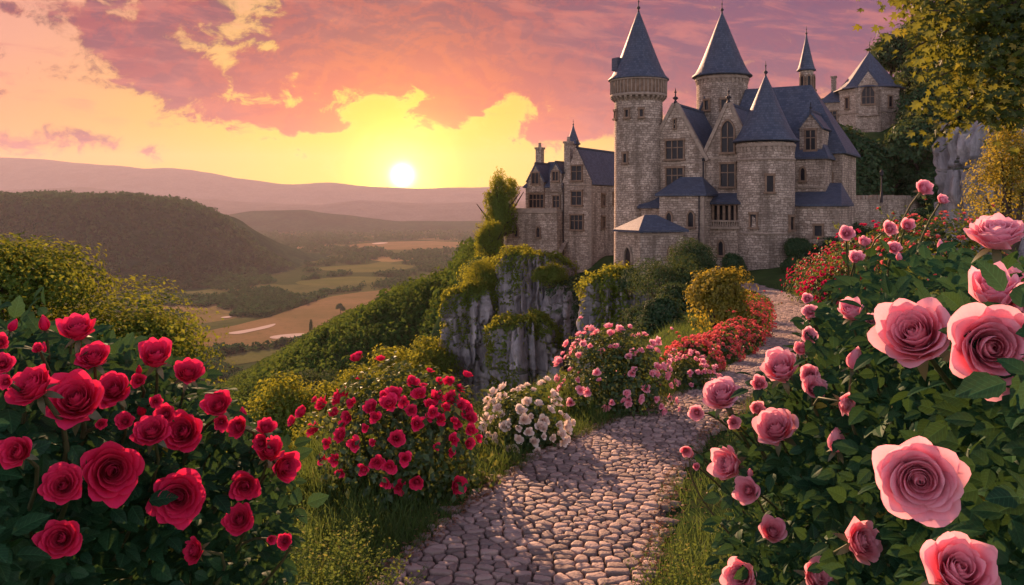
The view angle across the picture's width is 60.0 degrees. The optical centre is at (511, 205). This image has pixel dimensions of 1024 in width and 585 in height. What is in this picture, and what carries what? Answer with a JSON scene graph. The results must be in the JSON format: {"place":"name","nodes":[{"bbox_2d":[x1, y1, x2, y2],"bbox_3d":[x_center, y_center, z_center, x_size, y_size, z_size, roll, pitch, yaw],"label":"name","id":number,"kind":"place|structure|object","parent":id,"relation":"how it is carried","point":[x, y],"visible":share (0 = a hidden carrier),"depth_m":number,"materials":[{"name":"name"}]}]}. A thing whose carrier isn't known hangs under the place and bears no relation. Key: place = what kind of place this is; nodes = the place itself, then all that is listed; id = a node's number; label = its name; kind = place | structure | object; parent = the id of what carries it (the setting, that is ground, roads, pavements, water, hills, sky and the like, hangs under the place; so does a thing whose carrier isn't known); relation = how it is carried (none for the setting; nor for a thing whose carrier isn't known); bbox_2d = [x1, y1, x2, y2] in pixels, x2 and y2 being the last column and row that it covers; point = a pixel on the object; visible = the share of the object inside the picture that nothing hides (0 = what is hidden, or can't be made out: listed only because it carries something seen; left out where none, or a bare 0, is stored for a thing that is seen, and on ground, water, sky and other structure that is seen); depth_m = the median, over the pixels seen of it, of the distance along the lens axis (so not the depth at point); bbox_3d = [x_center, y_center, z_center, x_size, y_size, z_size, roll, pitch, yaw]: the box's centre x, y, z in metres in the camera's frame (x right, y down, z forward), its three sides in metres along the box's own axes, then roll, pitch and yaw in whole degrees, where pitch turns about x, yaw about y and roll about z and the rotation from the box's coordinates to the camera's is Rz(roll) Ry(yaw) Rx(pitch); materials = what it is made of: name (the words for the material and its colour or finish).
{"place":"outdoors","nodes":[
{"label":"outdoors","id":0,"kind":"place"},
{"bbox_2d":[0,198,330,292],"bbox_3d":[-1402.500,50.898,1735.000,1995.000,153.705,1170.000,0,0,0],"label":"wooded hill","id":1,"kind":"structure","parent":0,"point":[297,257],"depth_m":1495.73,"materials":[{"name":"plant"}]},
{"bbox_2d":[0,190,297,289],"bbox_3d":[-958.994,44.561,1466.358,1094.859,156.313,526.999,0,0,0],"label":"woods","id":2,"kind":"object","parent":1,"relation":"on","point":[40,199],"visible":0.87,"depth_m":1483.78,"materials":[{"name":"plant"}]},
{"bbox_2d":[223,349,280,364],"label":"field","id":3,"kind":"structure","parent":0,"point":[248,357],"depth_m":703.69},
{"bbox_2d":[0,157,525,204],"bbox_3d":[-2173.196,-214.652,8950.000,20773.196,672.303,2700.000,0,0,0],"label":"mountains","id":4,"kind":"structure","parent":0,"point":[19,173],"depth_m":8619.61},
{"bbox_2d":[0,187,525,220],"bbox_3d":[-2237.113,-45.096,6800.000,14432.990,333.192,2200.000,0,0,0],"label":"mountains","id":5,"kind":"structure","parent":0,"point":[405,211],"depth_m":6421.81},
{"bbox_2d":[96,232,467,402],"bbox_3d":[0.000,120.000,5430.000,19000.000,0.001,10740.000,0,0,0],"label":"valley ground","id":6,"kind":"structure","parent":0,"point":[289,279],"depth_m":1300.11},
{"bbox_2d":[4,229,504,380],"bbox_3d":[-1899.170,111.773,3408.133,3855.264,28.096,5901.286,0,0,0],"label":"woods","id":7,"kind":"object","parent":6,"relation":"on","point":[256,302],"visible":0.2,"depth_m":1371.34,"materials":[{"name":"plant"}]},
{"bbox_2d":[194,289,390,346],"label":"field","id":8,"kind":"structure","parent":0,"point":[297,319],"depth_m":916.28,"materials":[{"name":"soil"}]},
{"bbox_2d":[296,276,387,285],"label":"field","id":9,"kind":"structure","parent":0,"point":[336,281],"depth_m":1399.44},
{"bbox_2d":[229,210,483,232],"bbox_3d":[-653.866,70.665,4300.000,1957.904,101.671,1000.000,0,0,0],"label":"hills","id":10,"kind":"structure","parent":0,"point":[292,220],"depth_m":4054.96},
{"bbox_2d":[320,264,413,271],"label":"field","id":11,"kind":"structure","parent":0,"point":[368,268],"depth_m":1716.17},
{"bbox_2d":[348,241,467,249],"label":"field","id":12,"kind":"structure","parent":0,"point":[404,245],"depth_m":2697.74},
{"bbox_2d":[0,0,934,187],"label":"sky","id":13,"kind":"structure","parent":0,"point":[371,93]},
{"bbox_2d":[439,289,496,403],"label":"cliff terrain","id":14,"kind":"structure","parent":0,"point":[473,357],"depth_m":84.12,"materials":[{"name":"stone"}]},
{"bbox_2d":[436,279,498,369],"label":"ivy","id":15,"kind":"object","parent":14,"relation":"attached to","point":[469,288],"visible":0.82,"depth_m":84.38,"materials":[{"name":"green plant"}]},
{"bbox_2d":[461,257,497,287],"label":"cliff shrub","id":16,"kind":"object","parent":14,"relation":"on","point":[481,274],"visible":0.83,"depth_m":86.19,"materials":[{"name":"green plant"}]},
{"bbox_2d":[486,319,563,403],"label":"cliff terrain","id":17,"kind":"structure","parent":0,"point":[538,355],"depth_m":74.10,"materials":[{"name":"stone"}]},
{"bbox_2d":[478,307,566,403],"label":"ivy","id":18,"kind":"object","parent":17,"relation":"attached to","point":[535,316],"visible":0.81,"depth_m":74.64,"materials":[{"name":"green plant"}]},
{"bbox_2d":[123,78,939,584],"bbox_3d":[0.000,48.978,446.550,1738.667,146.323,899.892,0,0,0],"label":"ground","id":19,"kind":"structure","parent":0,"point":[769,278],"depth_m":8.87,"materials":[{"name":"plant"}]},
{"bbox_2d":[0,231,234,409],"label":"broadleaf tree","id":20,"kind":"object","parent":19,"relation":"on","point":[27,276],"visible":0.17,"depth_m":24.09,"materials":[{"name":"green plant"}]},
{"bbox_2d":[115,306,185,353],"bbox_3d":[-10.714,12.252,25.982,2.184,18.666,2.239,0,0,-7],"label":"broadleaf tree","id":21,"kind":"object","parent":19,"relation":"on","point":[163,322],"visible":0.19,"depth_m":25.90,"materials":[{"name":"green plant"}]},
{"bbox_2d":[0,287,328,584],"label":"red rose bush","id":22,"kind":"object","parent":19,"relation":"on","point":[84,421],"visible":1,"depth_m":1.94,"materials":[{"name":"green plant"}]},
{"bbox_2d":[138,332,413,451],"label":"undergrowth","id":23,"kind":"object","parent":19,"relation":"on","point":[242,400],"visible":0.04,"depth_m":136.80,"materials":[{"name":"green plant"}]},
{"bbox_2d":[226,368,355,458],"bbox_3d":[-16.397,31.021,65.778,9.449,38.359,9.342,0,0,-15],"label":"broadleaf tree","id":24,"kind":"object","parent":19,"relation":"on","point":[284,398],"visible":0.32,"depth_m":64.33,"materials":[{"name":"green plant"}]},
{"bbox_2d":[231,486,399,584],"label":"weed clump","id":25,"kind":"object","parent":19,"relation":"on","point":[322,561],"visible":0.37,"depth_m":5.71,"materials":[{"name":"green plant"}]},
{"bbox_2d":[293,369,341,397],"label":"broadleaf tree","id":26,"kind":"object","parent":19,"relation":"on","point":[310,375],"visible":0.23,"depth_m":91.18,"materials":[{"name":"green plant"}]},
{"bbox_2d":[286,413,375,458],"bbox_3d":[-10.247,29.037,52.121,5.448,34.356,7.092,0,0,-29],"label":"bush","id":27,"kind":"object","parent":19,"relation":"on","point":[305,435],"visible":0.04,"depth_m":51.65,"materials":[{"name":"green plant"}]},
{"bbox_2d":[237,516,427,584],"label":"weed clump","id":28,"kind":"object","parent":19,"relation":"on","point":[345,562],"visible":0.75,"depth_m":5.23,"materials":[{"name":"green plant"}]},
{"bbox_2d":[184,233,503,431],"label":"woods","id":29,"kind":"object","parent":19,"relation":"on","point":[393,301],"visible":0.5,"depth_m":140.24,"materials":[{"name":"green plant"}]},
{"bbox_2d":[327,362,403,411],"bbox_3d":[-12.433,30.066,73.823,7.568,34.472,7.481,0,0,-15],"label":"bush","id":30,"kind":"object","parent":19,"relation":"on","point":[347,375],"visible":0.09,"depth_m":72.97,"materials":[{"name":"green plant"}]},
{"bbox_2d":[287,351,505,515],"bbox_3d":[-1.048,2.097,8.316,1.986,1.525,1.789,0,0,0],"label":"red rose bush","id":31,"kind":"object","parent":19,"relation":"on","point":[429,419],"visible":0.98,"depth_m":7.86,"materials":[{"name":"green plant"}]},
{"bbox_2d":[366,335,465,404],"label":"broadleaf tree","id":32,"kind":"object","parent":19,"relation":"on","point":[435,354],"visible":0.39,"depth_m":83.12,"materials":[{"name":"green plant"}]},
{"bbox_2d":[152,356,730,584],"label":"grass","id":33,"kind":"structure","parent":19,"relation":"on","point":[309,476],"depth_m":7.74,"materials":[{"name":"plant"}]},
{"bbox_2d":[473,219,504,260],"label":"broadleaf tree","id":34,"kind":"object","parent":19,"relation":"on","point":[489,236],"visible":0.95,"depth_m":96.08,"materials":[{"name":"green plant"}]},
{"bbox_2d":[474,376,575,452],"bbox_3d":[0.151,2.422,9.889,1.172,1.022,1.121,0,0,39],"label":"white flower bush","id":35,"kind":"object","parent":19,"relation":"on","point":[521,410],"visible":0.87,"depth_m":9.63,"materials":[{"name":"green plant"}]},
{"bbox_2d":[548,316,680,418],"bbox_3d":[1.344,2.193,11.543,1.753,1.541,1.710,0,0,0],"label":"pink rose bush","id":36,"kind":"object","parent":19,"relation":"on","point":[627,361],"visible":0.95,"depth_m":11.24,"materials":[{"name":"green plant"}]},
{"bbox_2d":[618,303,650,343],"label":"dark shrub","id":37,"kind":"object","parent":19,"relation":"on","point":[628,318],"visible":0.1,"depth_m":44.42,"materials":[{"name":"green plant"}]},
{"bbox_2d":[613,215,688,305],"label":"chapel","id":38,"kind":"structure","parent":19,"relation":"on","point":[648,236],"depth_m":67.89,"materials":[{"name":"stone"}]},
{"bbox_2d":[632,293,689,342],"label":"dark shrub","id":39,"kind":"object","parent":19,"relation":"on","point":[659,312],"visible":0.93,"depth_m":33.45,"materials":[{"name":"green plant"}]},
{"bbox_2d":[622,250,707,308],"bbox_3d":[9.121,4.806,52.829,5.100,4.380,5.042,0,0,0],"label":"dark shrub","id":40,"kind":"object","parent":19,"relation":"on","point":[677,272],"visible":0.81,"depth_m":52.17,"materials":[{"name":"green plant"}]},
{"bbox_2d":[656,281,714,312],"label":"dark shrub","id":41,"kind":"object","parent":19,"relation":"on","point":[674,291],"visible":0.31,"depth_m":39.94,"materials":[{"name":"green plant"}]},
{"bbox_2d":[602,292,774,375],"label":"grass","id":42,"kind":"structure","parent":19,"relation":"on","point":[677,328],"depth_m":28.36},
{"bbox_2d":[655,347,722,390],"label":"pink rose bush","id":43,"kind":"object","parent":19,"relation":"on","point":[688,372],"visible":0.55,"depth_m":13.22,"materials":[{"name":"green plant"}]},
{"bbox_2d":[667,235,717,274],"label":"dark shrub","id":44,"kind":"object","parent":19,"relation":"on","point":[704,258],"visible":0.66,"depth_m":59.45,"materials":[{"name":"green plant"}]},
{"bbox_2d":[659,331,726,371],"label":"coral flower bush","id":45,"kind":"object","parent":19,"relation":"on","point":[705,348],"visible":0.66,"depth_m":15.34,"materials":[{"name":"red plant"}]},
{"bbox_2d":[623,512,782,584],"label":"weed clump","id":46,"kind":"object","parent":19,"relation":"on","point":[688,578],"visible":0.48,"depth_m":5.40,"materials":[{"name":"green plant"}]},
{"bbox_2d":[684,327,751,365],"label":"coral flower bush","id":47,"kind":"object","parent":19,"relation":"on","point":[728,348],"visible":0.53,"depth_m":17.74,"materials":[{"name":"red plant"}]},
{"bbox_2d":[682,266,758,333],"bbox_3d":[6.345,3.232,26.895,2.241,2.810,2.001,0,0,41],"label":"golden shrub","id":48,"kind":"object","parent":19,"relation":"on","point":[720,291],"visible":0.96,"depth_m":26.50,"materials":[{"name":"yellow plant"}]},
{"bbox_2d":[717,252,747,274],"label":"dark shrub","id":49,"kind":"object","parent":19,"relation":"on","point":[733,260],"visible":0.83,"depth_m":67.33,"materials":[{"name":"green plant"}]},
{"bbox_2d":[608,0,860,270],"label":"castle","id":50,"kind":"structure","parent":19,"relation":"on","point":[753,178],"depth_m":74.29,"materials":[{"name":"stone"}]},
{"bbox_2d":[663,138,685,160],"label":"window","id":51,"kind":"structure","parent":50,"relation":"in","point":[674,147],"depth_m":75.75,"materials":[{"name":"glass"}]},
{"bbox_2d":[664,166,684,187],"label":"window","id":52,"kind":"structure","parent":50,"relation":"in","point":[672,173],"depth_m":75.89,"materials":[{"name":"glass"}]},
{"bbox_2d":[719,119,735,153],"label":"window","id":53,"kind":"structure","parent":50,"relation":"in","point":[727,129],"depth_m":73.63,"materials":[{"name":"glass"}]},
{"bbox_2d":[718,161,736,188],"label":"window","id":54,"kind":"structure","parent":50,"relation":"in","point":[727,170],"depth_m":73.59,"materials":[{"name":"glass"}]},
{"bbox_2d":[764,173,775,193],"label":"window","id":55,"kind":"structure","parent":50,"relation":"in","point":[769,177],"depth_m":69.68,"materials":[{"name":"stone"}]},
{"bbox_2d":[708,321,762,354],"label":"coral flower bush","id":56,"kind":"object","parent":19,"relation":"on","point":[744,339],"visible":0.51,"depth_m":20.22,"materials":[{"name":"red plant"}]},
{"bbox_2d":[716,310,769,346],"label":"coral flower bush","id":57,"kind":"object","parent":19,"relation":"on","point":[752,328],"visible":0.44,"depth_m":23.31,"materials":[{"name":"red plant"}]},
{"bbox_2d":[638,358,857,584],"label":"grass","id":58,"kind":"structure","parent":19,"relation":"on","point":[699,476],"depth_m":7.12,"materials":[{"name":"plant"}]},
{"bbox_2d":[731,307,774,336],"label":"coral flower bush","id":59,"kind":"object","parent":19,"relation":"on","point":[764,321],"visible":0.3,"depth_m":26.69,"materials":[{"name":"red plant"}]},
{"bbox_2d":[729,299,776,328],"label":"coral flower bush","id":60,"kind":"object","parent":19,"relation":"on","point":[754,305],"visible":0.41,"depth_m":30.77,"materials":[{"name":"red plant"}]},
{"bbox_2d":[740,290,782,320],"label":"coral flower bush","id":61,"kind":"object","parent":19,"relation":"on","point":[761,299],"visible":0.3,"depth_m":34.68,"materials":[{"name":"red plant"}]},
{"bbox_2d":[779,256,800,272],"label":"dark shrub","id":62,"kind":"object","parent":19,"relation":"on","point":[788,263],"visible":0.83,"depth_m":65.69,"materials":[{"name":"green plant"}]},
{"bbox_2d":[782,237,813,264],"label":"dark shrub","id":63,"kind":"object","parent":19,"relation":"on","point":[796,246],"visible":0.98,"depth_m":68.44,"materials":[{"name":"green plant"}]},
{"bbox_2d":[780,252,835,301],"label":"crimson shrub","id":64,"kind":"object","parent":19,"relation":"on","point":[801,279],"visible":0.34,"depth_m":43.88,"materials":[{"name":"red plant"}]},
{"bbox_2d":[805,236,850,261],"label":"shrub","id":65,"kind":"object","parent":19,"relation":"on","point":[824,245],"visible":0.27,"depth_m":69.37,"materials":[{"name":"green plant"}]},
{"bbox_2d":[789,263,870,304],"bbox_3d":[9.809,2.502,26.993,2.561,1.509,1.994,0,0,0],"label":"crimson shrub","id":66,"kind":"object","parent":19,"relation":"on","point":[816,290],"visible":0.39,"depth_m":26.73,"materials":[{"name":"red plant"}]},
{"bbox_2d":[792,241,881,299],"bbox_3d":[13.483,2.574,35.919,3.968,2.757,3.573,0,0,-27],"label":"crimson shrub","id":67,"kind":"object","parent":19,"relation":"on","point":[827,260],"visible":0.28,"depth_m":35.91,"materials":[{"name":"red plant"}]},
{"bbox_2d":[680,179,1023,584],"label":"pink rose bush","id":68,"kind":"object","parent":19,"relation":"on","point":[926,471],"visible":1,"depth_m":2.21,"materials":[{"name":"green plant"}]},
{"bbox_2d":[822,42,905,131],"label":"hill tower house","id":69,"kind":"structure","parent":19,"relation":"on","point":[863,97],"depth_m":126.69,"materials":[{"name":"stone"}]},
{"bbox_2d":[852,218,880,245],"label":"dark shrub","id":70,"kind":"object","parent":19,"relation":"on","point":[864,230],"visible":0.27,"depth_m":78.63,"materials":[{"name":"green plant"}]},
{"bbox_2d":[842,125,892,176],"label":"broadleaf tree","id":71,"kind":"object","parent":19,"relation":"on","point":[847,131],"visible":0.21,"depth_m":107.76,"materials":[{"name":"green plant"}]},
{"bbox_2d":[845,130,896,179],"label":"broadleaf tree","id":72,"kind":"object","parent":19,"relation":"on","point":[869,159],"visible":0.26,"depth_m":106.05,"materials":[{"name":"green plant"}]},
{"bbox_2d":[856,175,896,194],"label":"broadleaf tree","id":73,"kind":"object","parent":19,"relation":"on","point":[862,189],"visible":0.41,"depth_m":102.70,"materials":[{"name":"green plant"}]},
{"bbox_2d":[856,137,900,192],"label":"broadleaf tree","id":74,"kind":"object","parent":19,"relation":"on","point":[870,147],"visible":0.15,"depth_m":107.68,"materials":[{"name":"green plant"}]},
{"bbox_2d":[815,205,946,293],"bbox_3d":[10.993,1.316,25.921,3.352,2.665,3.621,0,0,-44],"label":"crimson shrub","id":75,"kind":"object","parent":19,"relation":"on","point":[878,243],"visible":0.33,"depth_m":25.96,"materials":[{"name":"red plant"}]},
{"bbox_2d":[866,31,907,76],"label":"broadleaf tree","id":76,"kind":"object","parent":19,"relation":"on","point":[887,55],"visible":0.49,"depth_m":140.77,"materials":[{"name":"green plant"}]},
{"bbox_2d":[856,195,925,228],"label":"retaining wall","id":77,"kind":"structure","parent":19,"relation":"on","point":[867,211],"depth_m":97.55,"materials":[{"name":"stone"}]},
{"bbox_2d":[878,162,915,194],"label":"broadleaf tree","id":78,"kind":"object","parent":19,"relation":"on","point":[905,175],"visible":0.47,"depth_m":107.91,"materials":[{"name":"green plant"}]},
{"bbox_2d":[877,116,936,176],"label":"broadleaf tree","id":79,"kind":"object","parent":19,"relation":"on","point":[899,142],"visible":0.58,"depth_m":107.31,"materials":[{"name":"green plant"}]},
{"bbox_2d":[892,56,927,90],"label":"broadleaf tree","id":80,"kind":"object","parent":19,"relation":"on","point":[905,72],"visible":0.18,"depth_m":130.63,"materials":[{"name":"green plant"}]},
{"bbox_2d":[895,201,934,245],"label":"dark shrub","id":81,"kind":"object","parent":19,"relation":"on","point":[923,213],"visible":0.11,"depth_m":59.45,"materials":[{"name":"green plant"}]},
{"bbox_2d":[892,86,943,124],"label":"broadleaf tree","id":82,"kind":"object","parent":19,"relation":"on","point":[918,94],"visible":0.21,"depth_m":119.59,"materials":[{"name":"green plant"}]},
{"bbox_2d":[898,179,937,209],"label":"broadleaf tree","id":83,"kind":"object","parent":19,"relation":"on","point":[910,188],"visible":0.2,"depth_m":102.98,"materials":[{"name":"green plant"}]},
{"bbox_2d":[888,101,954,131],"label":"broadleaf tree","id":84,"kind":"object","parent":19,"relation":"on","point":[929,114],"visible":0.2,"depth_m":115.67,"materials":[{"name":"green plant"}]},
{"bbox_2d":[911,169,938,206],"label":"broadleaf tree","id":85,"kind":"object","parent":19,"relation":"on","point":[935,189],"visible":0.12,"depth_m":100.95,"materials":[{"name":"green plant"}]},
{"bbox_2d":[910,62,949,93],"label":"broadleaf tree","id":86,"kind":"object","parent":19,"relation":"on","point":[917,84],"visible":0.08,"depth_m":125.25,"materials":[{"name":"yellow plant"}]},
{"bbox_2d":[852,0,1023,156],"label":"maple tree","id":87,"kind":"object","parent":19,"relation":"on","point":[986,37],"visible":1,"depth_m":5.68,"materials":[{"name":"green plant"}]},
{"bbox_2d":[869,196,1023,292],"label":"crimson shrub","id":88,"kind":"object","parent":19,"relation":"on","point":[933,225],"visible":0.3,"depth_m":19.68,"materials":[{"name":"green plant"}]},
{"bbox_2d":[927,117,1023,279],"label":"rock outcrop","id":89,"kind":"object","parent":19,"relation":"on","point":[951,158],"visible":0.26,"depth_m":42.54,"materials":[{"name":"stone"}]},
{"bbox_2d":[957,123,1023,256],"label":"golden shrub","id":90,"kind":"object","parent":19,"relation":"on","point":[1006,172],"visible":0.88,"depth_m":29.73,"materials":[{"name":"yellow plant"}]},
{"bbox_2d":[495,250,575,316],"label":"cliff terrain","id":91,"kind":"structure","parent":0,"point":[534,298],"depth_m":84.58,"materials":[{"name":"stone"}]},
{"bbox_2d":[476,167,523,259],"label":"broadleaf tree","id":92,"kind":"object","parent":91,"relation":"on","point":[500,199],"visible":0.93,"depth_m":102.11,"materials":[{"name":"green plant"}]},
{"bbox_2d":[487,243,581,310],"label":"ivy","id":93,"kind":"object","parent":91,"relation":"attached to","point":[522,252],"visible":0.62,"depth_m":85.09,"materials":[{"name":"green plant"}]},
{"bbox_2d":[505,121,613,273],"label":"manor wing","id":94,"kind":"structure","parent":91,"relation":"on","point":[568,210],"depth_m":101.95,"materials":[{"name":"stone"}]},
{"bbox_2d":[527,193,544,207],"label":"window","id":95,"kind":"structure","parent":94,"relation":"in","point":[535,200],"depth_m":104.09,"materials":[{"name":"glass"}]},
{"bbox_2d":[569,164,582,181],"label":"window","id":96,"kind":"structure","parent":94,"relation":"in","point":[576,170],"depth_m":100.79,"materials":[{"name":"glass"}]},
{"bbox_2d":[569,190,582,205],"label":"window","id":97,"kind":"structure","parent":94,"relation":"in","point":[576,196],"depth_m":100.81,"materials":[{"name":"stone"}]},
{"bbox_2d":[568,214,583,230],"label":"window","id":98,"kind":"structure","parent":94,"relation":"in","point":[576,221],"depth_m":100.83,"materials":[{"name":"glass"}]},
{"bbox_2d":[541,283,581,381],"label":"cliff terrain","id":99,"kind":"structure","parent":0,"point":[554,303],"depth_m":80.18,"materials":[{"name":"stone"}]},
{"bbox_2d":[531,262,568,292],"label":"cliff shrub","id":100,"kind":"object","parent":99,"relation":"on","point":[552,274],"visible":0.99,"depth_m":80.49,"materials":[{"name":"green plant"}]},
{"bbox_2d":[542,273,588,371],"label":"ivy","id":101,"kind":"object","parent":99,"relation":"attached to","point":[572,280],"visible":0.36,"depth_m":80.34,"materials":[{"name":"green plant"}]},
{"bbox_2d":[369,283,807,584],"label":"cobbled path","id":102,"kind":"structure","parent":0,"point":[655,442],"depth_m":7.63,"materials":[{"name":"stone"}]},
{"bbox_2d":[361,382,769,584],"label":"edging","id":103,"kind":"object","parent":102,"relation":"on","point":[511,475],"visible":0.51,"depth_m":7.78,"materials":[{"name":"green plant"}]},
{"bbox_2d":[604,558,717,584],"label":"weed clump","id":104,"kind":"object","parent":102,"relation":"on","point":[673,569],"visible":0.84,"depth_m":4.97,"materials":[{"name":"green plant"}]},
{"bbox_2d":[576,275,645,376],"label":"cliff terrain","id":105,"kind":"structure","parent":0,"point":[588,318],"depth_m":65.79,"materials":[{"name":"stone"}]},
{"bbox_2d":[574,260,645,343],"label":"ivy","id":106,"kind":"object","parent":105,"relation":"on","point":[615,271],"visible":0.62,"depth_m":65.32,"materials":[{"name":"green plant"}]},
{"bbox_2d":[618,266,643,297],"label":"dark shrub","id":107,"kind":"object","parent":105,"relation":"on","point":[623,279],"visible":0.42,"depth_m":63.58,"materials":[{"name":"green plant"}]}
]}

